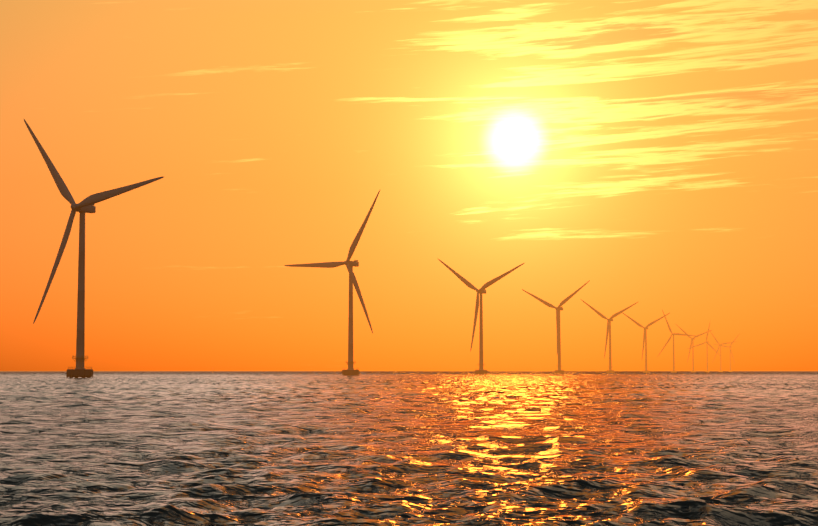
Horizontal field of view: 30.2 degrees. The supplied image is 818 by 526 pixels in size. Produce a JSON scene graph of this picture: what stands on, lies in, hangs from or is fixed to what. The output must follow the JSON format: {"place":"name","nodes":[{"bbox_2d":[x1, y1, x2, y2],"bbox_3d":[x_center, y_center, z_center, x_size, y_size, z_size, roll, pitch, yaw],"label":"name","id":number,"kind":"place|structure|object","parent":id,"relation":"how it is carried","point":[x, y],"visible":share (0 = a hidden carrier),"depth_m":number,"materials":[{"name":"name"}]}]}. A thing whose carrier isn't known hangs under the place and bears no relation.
{"place":"outdoors","nodes":[
{"label":"outdoors","id":0,"kind":"place"},
{"bbox_2d":[0,371,817,525],"bbox_3d":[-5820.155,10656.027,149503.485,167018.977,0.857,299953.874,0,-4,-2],"label":"sea","id":1,"kind":"structure","parent":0,"point":[397,448],"depth_m":75.69,"materials":[{"name":"grey liquid"}]},
{"bbox_2d":[24,119,163,377],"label":"wind turbine","id":2,"kind":"object","parent":1,"relation":"on","point":[84,206],"visible":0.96,"depth_m":844.68,"materials":[{"name":"grey paint"}]},
{"bbox_2d":[284,190,379,375],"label":"wind turbine","id":3,"kind":"object","parent":1,"relation":"on","point":[349,264],"visible":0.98,"depth_m":1281.06,"materials":[{"name":"grey paint"}]},
{"bbox_2d":[438,259,523,373],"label":"wind turbine","id":4,"kind":"object","parent":1,"relation":"on","point":[481,291],"visible":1,"depth_m":1733.85,"materials":[{"name":"grey paint"}]},
{"bbox_2d":[522,280,589,373],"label":"wind turbine","id":5,"kind":"object","parent":1,"relation":"on","point":[558,309],"visible":1,"depth_m":2217.83,"materials":[{"name":"grey paint"}]},
{"bbox_2d":[582,300,637,372],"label":"wind turbine","id":6,"kind":"object","parent":1,"relation":"on","point":[609,320],"visible":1,"depth_m":2710.95,"materials":[{"name":"grey paint"}]},
{"bbox_2d":[622,312,669,372],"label":"wind turbine","id":7,"kind":"object","parent":1,"relation":"on","point":[645,338],"visible":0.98,"depth_m":3236.71,"materials":[{"name":"grey paint"}]},
{"bbox_2d":[657,310,694,372],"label":"wind turbine","id":8,"kind":"object","parent":1,"relation":"on","point":[673,334],"visible":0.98,"depth_m":3769.64,"materials":[{"name":"grey paint"}]},
{"bbox_2d":[676,324,711,371],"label":"wind turbine","id":9,"kind":"object","parent":1,"relation":"on","point":[692,343],"visible":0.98,"depth_m":4296.16,"materials":[{"name":"grey paint"}]},
{"bbox_2d":[688,324,719,371],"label":"wind turbine","id":10,"kind":"object","parent":1,"relation":"on","point":[707,342],"visible":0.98,"depth_m":4800.23,"materials":[{"name":"grey paint"}]},
{"bbox_2d":[709,330,733,371],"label":"wind turbine","id":11,"kind":"object","parent":1,"relation":"on","point":[720,350],"visible":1,"depth_m":5282.76,"materials":[{"name":"grey paint"}]},
{"bbox_2d":[714,333,739,371],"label":"wind turbine","id":12,"kind":"object","parent":1,"relation":"on","point":[730,347],"visible":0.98,"depth_m":5776.50,"materials":[{"name":"grey paint"}]},
{"bbox_2d":[0,0,817,370],"label":"sky","id":13,"kind":"structure","parent":0,"point":[660,155],"materials":[{"name":"orange"}]}
]}

